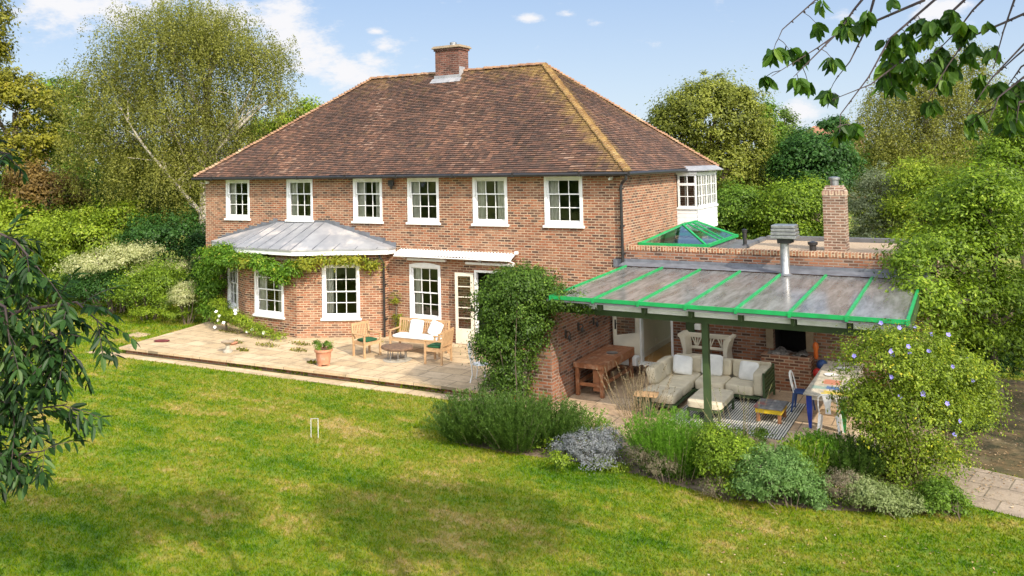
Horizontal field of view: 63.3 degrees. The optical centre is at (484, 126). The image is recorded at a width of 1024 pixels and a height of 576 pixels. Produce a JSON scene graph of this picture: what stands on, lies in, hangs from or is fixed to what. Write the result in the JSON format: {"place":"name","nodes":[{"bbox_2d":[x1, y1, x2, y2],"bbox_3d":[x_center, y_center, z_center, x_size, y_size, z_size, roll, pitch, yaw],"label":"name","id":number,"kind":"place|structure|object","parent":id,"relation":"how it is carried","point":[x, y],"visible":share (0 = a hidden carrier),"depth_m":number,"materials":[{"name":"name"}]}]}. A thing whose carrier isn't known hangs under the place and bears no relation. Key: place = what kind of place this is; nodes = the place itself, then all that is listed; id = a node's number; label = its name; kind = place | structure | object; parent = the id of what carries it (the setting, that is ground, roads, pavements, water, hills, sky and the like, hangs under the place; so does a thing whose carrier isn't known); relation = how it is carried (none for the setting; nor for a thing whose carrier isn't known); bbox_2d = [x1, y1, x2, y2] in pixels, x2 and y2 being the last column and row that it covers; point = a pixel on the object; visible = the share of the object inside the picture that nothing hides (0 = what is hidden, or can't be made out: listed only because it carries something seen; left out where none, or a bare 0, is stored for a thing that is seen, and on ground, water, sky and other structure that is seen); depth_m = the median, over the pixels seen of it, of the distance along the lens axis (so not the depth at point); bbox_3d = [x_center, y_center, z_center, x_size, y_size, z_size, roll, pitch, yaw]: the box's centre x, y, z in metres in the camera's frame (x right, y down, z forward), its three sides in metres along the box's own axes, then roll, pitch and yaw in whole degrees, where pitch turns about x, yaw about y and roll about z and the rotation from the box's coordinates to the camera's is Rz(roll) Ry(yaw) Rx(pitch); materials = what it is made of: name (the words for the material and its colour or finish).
{"place":"outdoors","nodes":[
{"label":"outdoors","id":0,"kind":"place"},
{"bbox_2d":[89,351,500,404],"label":"paving","id":1,"kind":"structure","parent":0,"point":[338,382],"depth_m":22.38,"materials":[{"name":"stone"}]},
{"bbox_2d":[119,317,527,395],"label":"patio","id":2,"kind":"structure","parent":0,"point":[202,341],"depth_m":24.01,"materials":[{"name":"stone"}]},
{"bbox_2d":[208,293,289,341],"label":"climbing rose","id":3,"kind":"object","parent":2,"relation":"on","point":[238,320],"visible":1,"depth_m":27.40,"materials":[{"name":"green plant"}]},
{"bbox_2d":[184,238,385,321],"bbox_3d":[-7.255,5.316,27.879,8.710,3.113,2.581,-3,-3,30],"label":"wisteria","id":4,"kind":"object","parent":2,"relation":"on","point":[216,259],"visible":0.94,"depth_m":27.51,"materials":[{"name":"green plant"}]},
{"bbox_2d":[219,329,383,363],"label":"paving weeds","id":5,"kind":"object","parent":2,"relation":"on","point":[274,344],"visible":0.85,"depth_m":25.52,"materials":[{"name":"green plant"}]},
{"bbox_2d":[314,347,332,366],"bbox_3d":[-4.441,6.364,22.920,0.510,0.455,0.510,-3,-3,30],"label":"plant pot","id":6,"kind":"object","parent":2,"relation":"on","point":[323,357],"visible":0.94,"depth_m":22.76,"materials":[{"name":"ceramic"}]},
{"bbox_2d":[350,320,381,358],"bbox_3d":[-3.430,6.160,24.071,0.665,0.924,0.640,-4,-4,44],"label":"garden armchair","id":7,"kind":"object","parent":2,"relation":"on","point":[364,344],"visible":0.9,"depth_m":24.05,"materials":[{"name":"brown wood"}]},
{"bbox_2d":[381,343,412,362],"bbox_3d":[-2.454,6.375,23.411,0.972,0.396,0.820,-3,-3,30],"label":"stone table","id":8,"kind":"object","parent":2,"relation":"on","point":[397,347],"visible":1,"depth_m":23.28,"materials":[{"name":"stone"}]},
{"bbox_2d":[388,317,449,356],"bbox_3d":[-1.899,6.138,24.291,1.740,0.924,0.665,-3,-3,27],"label":"garden bench","id":9,"kind":"object","parent":2,"relation":"on","point":[392,338],"visible":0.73,"depth_m":24.39,"materials":[{"name":"brown wood"}]},
{"bbox_2d":[392,332,441,340],"bbox_3d":[-1.929,6.123,24.237,1.557,0.080,0.499,-3,-3,27],"label":"seat cushion","id":10,"kind":"object","parent":9,"relation":"on","point":[408,335],"visible":0.7,"depth_m":24.15,"materials":[{"name":"white fabric"}]},
{"bbox_2d":[423,327,453,364],"bbox_3d":[-1.259,6.068,23.025,0.665,0.924,0.640,-2,-3,24],"label":"garden armchair","id":11,"kind":"object","parent":2,"relation":"on","point":[446,341],"visible":0.95,"depth_m":22.85,"materials":[{"name":"brown wood"}]},
{"bbox_2d":[126,320,525,399],"bbox_3d":[-4.672,6.868,24.890,15.950,0.234,4.910,-3,-3,30],"label":"patio riser","id":12,"kind":"object","parent":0,"point":[263,368],"visible":0.15,"depth_m":22.85,"materials":[{"name":"brick"}]},
{"bbox_2d":[0,195,1023,575],"bbox_3d":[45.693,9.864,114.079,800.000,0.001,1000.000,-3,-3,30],"label":"ground","id":13,"kind":"structure","parent":0,"point":[180,557],"depth_m":13.62,"materials":[{"name":"plant"}]},
{"bbox_2d":[0,0,29,72],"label":"tree","id":14,"kind":"object","parent":13,"relation":"on","point":[5,16],"visible":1,"depth_m":33.25,"materials":[{"name":"green plant"}]},
{"bbox_2d":[0,54,80,257],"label":"tree","id":15,"kind":"object","parent":13,"relation":"on","point":[16,93],"visible":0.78,"depth_m":43.44,"materials":[{"name":"green plant"}]},
{"bbox_2d":[0,177,84,281],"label":"shrub","id":16,"kind":"object","parent":13,"relation":"on","point":[8,212],"visible":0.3,"depth_m":39.40,"materials":[{"name":"green plant"}]},
{"bbox_2d":[0,152,96,273],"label":"tree","id":17,"kind":"object","parent":13,"relation":"on","point":[40,182],"visible":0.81,"depth_m":40.25,"materials":[{"name":"green plant"}]},
{"bbox_2d":[1,267,95,305],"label":"bush","id":18,"kind":"object","parent":13,"relation":"on","point":[32,294],"visible":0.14,"depth_m":35.38,"materials":[{"name":"green plant"}]},
{"bbox_2d":[7,72,120,256],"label":"tree","id":19,"kind":"object","parent":13,"relation":"on","point":[48,83],"visible":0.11,"depth_m":45.95,"materials":[{"name":"green plant"}]},
{"bbox_2d":[0,129,140,502],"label":"ash tree","id":20,"kind":"object","parent":13,"relation":"on","point":[51,363],"visible":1,"depth_m":4.93,"materials":[{"name":"plant"}]},
{"bbox_2d":[5,189,172,301],"bbox_3d":[-17.282,5.257,36.597,6.790,4.976,5.199,0,-3,-31],"label":"bush","id":21,"kind":"object","parent":13,"relation":"on","point":[83,229],"visible":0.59,"depth_m":35.68,"materials":[{"name":"green plant"}]},
{"bbox_2d":[46,262,145,314],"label":"bush","id":22,"kind":"object","parent":13,"relation":"on","point":[89,285],"visible":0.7,"depth_m":32.72,"materials":[{"name":"green plant"}]},
{"bbox_2d":[34,137,199,260],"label":"tree","id":23,"kind":"object","parent":13,"relation":"on","point":[103,195],"visible":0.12,"depth_m":41.77,"materials":[{"name":"green plant"}]},
{"bbox_2d":[49,238,196,312],"bbox_3d":[-14.504,6.036,33.747,5.450,3.060,3.978,0,-3,-15],"label":"bush","id":24,"kind":"object","parent":13,"relation":"on","point":[117,253],"visible":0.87,"depth_m":32.91,"materials":[{"name":"green plant"}]},
{"bbox_2d":[95,253,197,320],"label":"bush","id":25,"kind":"object","parent":13,"relation":"on","point":[161,275],"visible":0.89,"depth_m":31.33,"materials":[{"name":"green plant"}]},
{"bbox_2d":[99,202,205,304],"bbox_3d":[-13.382,5.382,35.454,5.285,4.490,4.655,-2,-3,15],"label":"bush","id":26,"kind":"object","parent":13,"relation":"on","point":[165,234],"visible":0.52,"depth_m":34.81,"materials":[{"name":"green plant"}]},
{"bbox_2d":[128,303,196,320],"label":"plants","id":27,"kind":"object","parent":13,"relation":"on","point":[166,313],"visible":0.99,"depth_m":30.54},
{"bbox_2d":[41,0,306,280],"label":"birch tree","id":28,"kind":"object","parent":13,"relation":"on","point":[215,38],"visible":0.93,"depth_m":36.85,"materials":[{"name":"green plant"}]},
{"bbox_2d":[164,280,204,323],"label":"ball bush","id":29,"kind":"object","parent":13,"relation":"on","point":[179,292],"visible":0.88,"depth_m":30.26,"materials":[{"name":"green plant"}]},
{"bbox_2d":[241,95,323,142],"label":"tree","id":30,"kind":"object","parent":13,"relation":"on","point":[307,107],"visible":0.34,"depth_m":45.39,"materials":[{"name":"green plant"}]},
{"bbox_2d":[227,363,444,392],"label":"weeds","id":31,"kind":"object","parent":13,"relation":"on","point":[356,379],"visible":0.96,"depth_m":21.82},
{"bbox_2d":[191,42,723,364],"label":"brick house","id":32,"kind":"structure","parent":13,"relation":"on","point":[446,183],"depth_m":26.84,"materials":[{"name":"brick"}]},
{"bbox_2d":[227,267,238,311],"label":"window","id":33,"kind":"structure","parent":32,"relation":"in","point":[232,294],"depth_m":29.59,"materials":[{"name":"white paint"}]},
{"bbox_2d":[224,180,250,220],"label":"window","id":34,"kind":"structure","parent":32,"relation":"in","point":[231,185],"depth_m":30.63,"materials":[{"name":"white paint"}]},
{"bbox_2d":[253,264,284,319],"bbox_3d":[-7.093,5.406,27.516,1.480,1.810,0.255,-3,-3,33],"label":"window","id":35,"kind":"structure","parent":32,"relation":"in","point":[260,285],"depth_m":27.70,"materials":[{"name":"white paint"}]},
{"bbox_2d":[285,179,313,221],"bbox_3d":[-6.402,2.571,28.958,1.300,1.495,0.255,-3,-3,30],"label":"window","id":36,"kind":"structure","parent":32,"relation":"in","point":[292,193],"depth_m":29.10,"materials":[{"name":"white paint"}]},
{"bbox_2d":[320,264,361,320],"bbox_3d":[-4.610,5.321,26.755,1.320,1.810,0.255,-1,-3,3],"label":"window","id":37,"kind":"structure","parent":32,"relation":"in","point":[328,314],"depth_m":26.73,"materials":[{"name":"white paint"}]},
{"bbox_2d":[351,178,383,223],"bbox_3d":[-3.826,2.450,27.448,1.300,1.495,0.255,-3,-3,30],"label":"window","id":38,"kind":"structure","parent":32,"relation":"in","point":[360,205],"depth_m":27.53,"materials":[{"name":"white paint"}]},
{"bbox_2d":[406,178,440,224],"bbox_3d":[-1.912,2.360,26.326,1.300,1.495,0.254,-3,-3,30],"label":"window","id":39,"kind":"structure","parent":32,"relation":"in","point":[414,206],"depth_m":26.46,"materials":[{"name":"white paint"}]},
{"bbox_2d":[408,263,440,322],"bbox_3d":[-1.837,5.218,26.188,1.280,1.850,0.255,-3,-3,30],"label":"window","id":40,"kind":"structure","parent":32,"relation":"in","point":[415,269],"depth_m":26.36,"materials":[{"name":"white paint"}]},
{"bbox_2d":[455,272,474,343],"bbox_3d":[-0.609,5.525,25.231,0.600,2.140,0.082,-2,-3,21],"label":"door","id":41,"kind":"structure","parent":32,"relation":"in","point":[461,335],"depth_m":25.24,"materials":[{"name":"beige paint"}]},
{"bbox_2d":[471,177,508,226],"bbox_3d":[0.194,2.261,25.092,1.300,1.495,0.255,-3,-3,30],"label":"window","id":42,"kind":"structure","parent":32,"relation":"in","point":[479,191],"depth_m":25.11,"materials":[{"name":"white paint"}]},
{"bbox_2d":[543,176,584,228],"bbox_3d":[2.291,2.163,23.862,1.300,1.495,0.254,-3,-3,30],"label":"window","id":43,"kind":"structure","parent":32,"relation":"in","point":[552,207],"depth_m":23.97,"materials":[{"name":"white paint"}]},
{"bbox_2d":[0,128,1022,225],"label":"woodland","id":44,"kind":"object","parent":13,"relation":"on","point":[220,158],"depth_m":79.54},
{"bbox_2d":[460,258,597,402],"bbox_3d":[0.967,4.792,18.861,3.398,3.518,2.634,-3,-3,30],"label":"climbing plant","id":45,"kind":"object","parent":13,"relation":"on","point":[508,298],"visible":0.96,"depth_m":18.68,"materials":[{"name":"green plant"}]},
{"bbox_2d":[622,443,680,486],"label":"bush","id":46,"kind":"object","parent":13,"relation":"on","point":[643,454],"visible":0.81,"depth_m":14.58,"materials":[{"name":"grey plant"}]},
{"bbox_2d":[636,65,783,238],"bbox_3d":[10.563,2.198,38.901,7.404,10.235,5.955,-1,-3,-11],"label":"tree","id":47,"kind":"object","parent":13,"relation":"on","point":[681,109],"visible":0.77,"depth_m":37.81,"materials":[{"name":"green plant"}]},
{"bbox_2d":[708,173,772,239],"bbox_3d":[10.658,4.457,34.880,4.540,5.356,4.293,-3,-3,30],"label":"tree","id":48,"kind":"object","parent":13,"relation":"on","point":[730,212],"visible":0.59,"depth_m":34.15,"materials":[{"name":"green plant"}]},
{"bbox_2d":[757,94,792,178],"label":"conifer","id":49,"kind":"object","parent":13,"relation":"on","point":[773,109],"visible":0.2,"depth_m":44.63,"materials":[{"name":"green plant"}]},
{"bbox_2d":[612,177,938,391],"bbox_3d":[8.173,4.021,22.944,7.608,5.220,5.914,-3,-3,30],"label":"brick extension","id":50,"kind":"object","parent":13,"relation":"on","point":[785,352],"visible":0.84,"depth_m":21.64,"materials":[{"name":"brown brick"}]},
{"bbox_2d":[612,281,639,363],"bbox_3d":[3.832,5.296,22.382,0.800,2.160,0.112,0,-3,-21],"label":"door","id":51,"kind":"structure","parent":50,"relation":"in","point":[632,339],"depth_m":22.40,"materials":[{"name":"beige paint"}]},
{"bbox_2d":[737,171,855,237],"bbox_3d":[12.510,4.386,33.507,4.586,5.306,4.515,1,-3,-35],"label":"tree","id":52,"kind":"object","parent":13,"relation":"on","point":[786,204],"visible":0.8,"depth_m":32.73,"materials":[{"name":"green plant"}]},
{"bbox_2d":[776,103,820,149],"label":"conifer","id":53,"kind":"object","parent":13,"relation":"on","point":[788,116],"visible":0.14,"depth_m":51.72,"materials":[{"name":"green plant"}]},
{"bbox_2d":[759,124,880,220],"bbox_3d":[14.870,3.435,36.742,5.153,7.365,4.828,-3,-3,30],"label":"tree","id":54,"kind":"object","parent":13,"relation":"on","point":[811,153],"visible":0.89,"depth_m":36.20,"materials":[{"name":"green plant"}]},
{"bbox_2d":[811,114,850,133],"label":"tree","id":55,"kind":"object","parent":13,"relation":"on","point":[832,123],"visible":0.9,"depth_m":99.30,"materials":[{"name":"green plant"}]},
{"bbox_2d":[846,159,920,237],"bbox_3d":[14.772,4.040,31.150,2.997,5.657,3.907,-9,-8,72],"label":"tree","id":56,"kind":"object","parent":13,"relation":"on","point":[863,219],"visible":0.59,"depth_m":30.66,"materials":[{"name":"green plant"}]},
{"bbox_2d":[758,0,1023,148],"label":"cherry tree","id":57,"kind":"object","parent":13,"relation":"on","point":[890,78],"visible":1,"depth_m":5.38,"materials":[{"name":"plant"}]},
{"bbox_2d":[862,144,986,238],"bbox_3d":[15.879,3.706,29.406,4.755,6.168,3.867,-1,-3,-7],"label":"tree","id":58,"kind":"object","parent":13,"relation":"on","point":[917,173],"visible":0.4,"depth_m":29.19,"materials":[{"name":"green plant"}]},
{"bbox_2d":[839,37,1022,273],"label":"weeping birch","id":59,"kind":"object","parent":13,"relation":"on","point":[892,141],"visible":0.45,"depth_m":39.07,"materials":[{"name":"green plant"}]},
{"bbox_2d":[882,375,1007,436],"bbox_3d":[9.534,5.685,17.537,2.567,1.309,2.151,-1,-3,-7],"label":"bush","id":60,"kind":"object","parent":13,"relation":"on","point":[976,425],"visible":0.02,"depth_m":17.03,"materials":[{"name":"green plant"}]},
{"bbox_2d":[938,100,1023,312],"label":"tree","id":61,"kind":"object","parent":13,"relation":"on","point":[992,146],"visible":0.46,"depth_m":26.80,"materials":[{"name":"green plant"}]},
{"bbox_2d":[0,0,1023,173],"label":"sky","id":62,"kind":"structure","parent":0,"point":[624,51],"materials":[{"name":"blue"}]},
{"bbox_2d":[456,436,959,512],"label":"flower bed soil","id":63,"kind":"structure","parent":0,"point":[535,453],"depth_m":14.58,"materials":[{"name":"soil"}]},
{"bbox_2d":[421,386,513,446],"bbox_3d":[-0.253,5.894,17.019,1.959,1.099,1.872,-2,-3,9],"label":"rosemary","id":64,"kind":"object","parent":63,"relation":"on","point":[459,426],"visible":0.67,"depth_m":16.75,"materials":[{"name":"green plant"}]},
{"bbox_2d":[466,388,556,453],"bbox_3d":[0.555,5.826,16.478,1.814,1.153,1.833,-1,-3,6],"label":"rosemary","id":65,"kind":"object","parent":63,"relation":"on","point":[506,434],"visible":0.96,"depth_m":16.17,"materials":[{"name":"green plant"}]},
{"bbox_2d":[512,390,599,449],"bbox_3d":[1.301,5.858,16.669,1.737,1.076,1.780,0,-3,-17],"label":"rosemary","id":66,"kind":"object","parent":63,"relation":"on","point":[567,420],"visible":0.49,"depth_m":16.39,"materials":[{"name":"green plant"}]},
{"bbox_2d":[545,423,625,475],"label":"bush","id":67,"kind":"object","parent":63,"relation":"on","point":[594,436],"visible":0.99,"depth_m":15.47,"materials":[{"name":"grey plant"}]},
{"bbox_2d":[541,447,637,473],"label":"bush","id":68,"kind":"object","parent":63,"relation":"on","point":[564,459],"visible":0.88,"depth_m":15.15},
{"bbox_2d":[571,405,611,433],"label":"tall herb","id":69,"kind":"object","parent":63,"relation":"on","point":[600,418],"visible":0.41,"depth_m":17.14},
{"bbox_2d":[614,404,711,481],"bbox_3d":[3.314,5.663,15.063,1.578,1.235,1.757,0,-3,-26],"label":"spiky bush","id":70,"kind":"object","parent":63,"relation":"on","point":[671,436],"visible":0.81,"depth_m":14.78,"materials":[{"name":"plant"}]},
{"bbox_2d":[451,393,953,510],"bbox_3d":[3.291,6.135,15.816,10.125,0.457,2.531,-3,-3,34],"label":"ground cover","id":71,"kind":"object","parent":63,"relation":"on","point":[831,498],"visible":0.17,"depth_m":14.86,"materials":[{"name":"plant"}]},
{"bbox_2d":[693,471,743,501],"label":"bush","id":72,"kind":"object","parent":63,"relation":"on","point":[720,493],"visible":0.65,"depth_m":13.81,"materials":[{"name":"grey plant"}]},
{"bbox_2d":[684,417,769,503],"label":"bush","id":73,"kind":"object","parent":63,"relation":"on","point":[727,446],"visible":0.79,"depth_m":13.94,"materials":[{"name":"green plant"}]},
{"bbox_2d":[719,436,836,511],"bbox_3d":[4.783,5.658,13.597,1.813,1.164,1.507,-3,-3,30],"label":"bush","id":74,"kind":"object","parent":63,"relation":"on","point":[793,476],"visible":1,"depth_m":13.38,"materials":[{"name":"green plant"}]},
{"bbox_2d":[770,432,829,476],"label":"tall herb","id":75,"kind":"object","parent":63,"relation":"on","point":[821,460],"visible":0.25,"depth_m":14.25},
{"bbox_2d":[816,465,868,510],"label":"bush","id":76,"kind":"object","parent":63,"relation":"on","point":[839,481],"visible":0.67,"depth_m":13.41,"materials":[{"name":"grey plant"}]},
{"bbox_2d":[836,467,928,521],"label":"bush","id":77,"kind":"object","parent":63,"relation":"on","point":[892,497],"visible":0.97,"depth_m":13.05,"materials":[{"name":"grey plant"}]},
{"bbox_2d":[872,440,939,484],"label":"tall herb","id":78,"kind":"object","parent":63,"relation":"on","point":[889,472],"visible":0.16,"depth_m":14.32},
{"bbox_2d":[820,314,1023,489],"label":"flowering shrub","id":79,"kind":"object","parent":63,"relation":"on","point":[957,396],"visible":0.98,"depth_m":13.94,"materials":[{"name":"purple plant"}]},
{"bbox_2d":[906,471,980,520],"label":"bush","id":80,"kind":"object","parent":63,"relation":"on","point":[933,488],"visible":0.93,"depth_m":12.97,"materials":[{"name":"green plant"}]},
{"bbox_2d":[525,368,937,487],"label":"terrace","id":81,"kind":"structure","parent":0,"point":[588,396],"depth_m":18.92,"materials":[{"name":"stone"}]},
{"bbox_2d":[527,287,616,408],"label":"garden wall","id":82,"kind":"structure","parent":81,"relation":"on","point":[555,375],"depth_m":19.94,"materials":[{"name":"brick"}]},
{"bbox_2d":[573,344,634,398],"bbox_3d":[3.044,6.125,20.855,0.770,0.800,2.190,-3,-3,30],"label":"workbench","id":83,"kind":"object","parent":81,"relation":"on","point":[600,360],"visible":0.98,"depth_m":20.30,"materials":[{"name":"brown wood"}]},
{"bbox_2d":[596,353,675,427],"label":"dry stalks","id":84,"kind":"object","parent":81,"relation":"on","point":[640,402],"visible":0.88,"depth_m":17.62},
{"bbox_2d":[633,390,658,417],"bbox_3d":[3.600,6.171,18.467,0.520,0.470,0.400,-2,-3,20],"label":"side table","id":85,"kind":"object","parent":81,"relation":"on","point":[644,393],"visible":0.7,"depth_m":18.39,"materials":[{"name":"brown wood"}]},
{"bbox_2d":[634,353,774,411],"bbox_3d":[5.161,6.026,19.399,2.620,0.780,2.540,-3,-3,30],"label":"corner sofa","id":86,"kind":"object","parent":81,"relation":"on","point":[758,387],"visible":0.8,"depth_m":19.54,"materials":[{"name":"beige fabric"}]},
{"bbox_2d":[673,354,692,374],"bbox_3d":[4.863,5.845,20.370,0.479,0.459,0.140,9,-26,1],"label":"throw cushion","id":87,"kind":"object","parent":86,"relation":"on","point":[682,364],"visible":1,"depth_m":20.31,"materials":[{"name":"white fabric"}]},
{"bbox_2d":[701,354,722,375],"bbox_3d":[5.543,5.805,20.227,0.519,0.499,0.120,-3,-19,30],"label":"throw cushion","id":88,"kind":"object","parent":86,"relation":"on","point":[716,362],"visible":0.63,"depth_m":20.13,"materials":[{"name":"white fabric"}]},
{"bbox_2d":[739,361,758,380],"bbox_3d":[6.277,5.808,19.737,0.459,0.439,0.130,-3,-27,38],"label":"throw cushion","id":89,"kind":"object","parent":86,"relation":"on","point":[747,369],"visible":0.81,"depth_m":19.70,"materials":[{"name":"white fabric"}]},
{"bbox_2d":[678,330,735,357],"bbox_3d":[5.686,5.827,21.181,1.355,1.075,0.530,-3,-3,30],"label":"cream bench","id":90,"kind":"object","parent":81,"relation":"on","point":[684,336],"visible":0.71,"depth_m":21.27,"materials":[{"name":"paint"}]},
{"bbox_2d":[696,384,771,439],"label":"dry stalks","id":91,"kind":"object","parent":81,"relation":"on","point":[745,410],"visible":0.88,"depth_m":16.39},
{"bbox_2d":[667,397,805,439],"bbox_3d":[5.609,6.352,18.377,2.400,0.010,2.750,-3,-3,30],"label":"striped rug","id":92,"kind":"object","parent":81,"relation":"on","point":[767,422],"visible":0.36,"depth_m":18.03,"materials":[{"name":"fabric"}]},
{"bbox_2d":[687,387,734,421],"bbox_3d":[5.010,6.152,18.359,0.758,0.440,1.277,-3,-3,30],"label":"footstool","id":93,"kind":"object","parent":92,"relation":"on","point":[726,396],"visible":0.77,"depth_m":18.03,"materials":[{"name":"fabric"}]},
{"bbox_2d":[753,398,787,423],"bbox_3d":[6.196,6.162,17.951,0.597,0.335,0.680,-3,-3,30],"label":"painted stool","id":94,"kind":"object","parent":92,"relation":"on","point":[778,408],"visible":0.92,"depth_m":17.80,"materials":[{"name":"grey wood"}]},
{"bbox_2d":[544,224,929,449],"bbox_3d":[5.455,4.378,18.914,8.150,4.015,5.068,-3,-3,30],"label":"glass canopy","id":95,"kind":"object","parent":81,"relation":"on","point":[746,311],"visible":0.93,"depth_m":17.91,"materials":[{"name":"glass"}]},
{"bbox_2d":[727,424,777,441],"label":"bush","id":96,"kind":"object","parent":81,"relation":"on","point":[763,433],"visible":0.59,"depth_m":16.38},
{"bbox_2d":[789,370,815,411],"bbox_3d":[7.062,5.899,18.495,0.498,0.874,0.458,-3,-3,30],"label":"cafe chair","id":97,"kind":"object","parent":81,"relation":"on","point":[796,392],"visible":0.67,"depth_m":18.52,"materials":[{"name":"blue plastic"}]},
{"bbox_2d":[785,427,849,482],"bbox_3d":[5.861,5.759,14.643,1.117,0.902,1.005,-3,-3,30],"label":"rosemary","id":98,"kind":"object","parent":81,"relation":"on","point":[817,434],"visible":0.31,"depth_m":14.48,"materials":[{"name":"green plant"}]},
{"bbox_2d":[817,394,843,433],"bbox_3d":[7.021,5.829,16.909,0.458,0.874,0.498,-3,-3,30],"label":"cafe chair","id":99,"kind":"object","parent":81,"relation":"on","point":[827,404],"visible":0.79,"depth_m":16.79,"materials":[{"name":"white paint"}]},
{"bbox_2d":[803,360,863,432],"bbox_3d":[7.813,5.951,18.447,0.840,0.735,3.220,-3,-3,30],"label":"dining table","id":100,"kind":"object","parent":81,"relation":"on","point":[816,388],"visible":0.49,"depth_m":17.91,"materials":[{"name":"beige paint"}]},
{"bbox_2d":[819,431,889,480],"bbox_3d":[6.358,5.752,14.421,1.293,0.879,1.265,-3,-3,30],"label":"rosemary","id":101,"kind":"object","parent":81,"relation":"on","point":[852,456],"visible":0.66,"depth_m":14.16,"materials":[{"name":"green plant"}]},
{"bbox_2d":[903,457,1023,517],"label":"path","id":102,"kind":"structure","parent":0,"point":[1008,490],"depth_m":13.99,"materials":[{"name":"stone"}]},
{"bbox_2d":[937,373,1023,477],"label":"leafy ground","id":103,"kind":"structure","parent":0,"point":[992,446],"depth_m":16.35,"materials":[{"name":"soil"}]},
{"bbox_2d":[708,389,1023,575],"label":"fallen leaves","id":104,"kind":"object","parent":103,"relation":"on","point":[938,475],"visible":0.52,"depth_m":14.13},
{"bbox_2d":[867,149,1023,399],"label":"tree","id":105,"kind":"object","parent":103,"relation":"on","point":[984,297],"visible":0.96,"depth_m":18.90,"materials":[{"name":"green plant"}]},
{"bbox_2d":[938,313,1023,380],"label":"tree","id":106,"kind":"object","parent":103,"relation":"on","point":[1006,365],"visible":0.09,"depth_m":19.46,"materials":[{"name":"green plant"}]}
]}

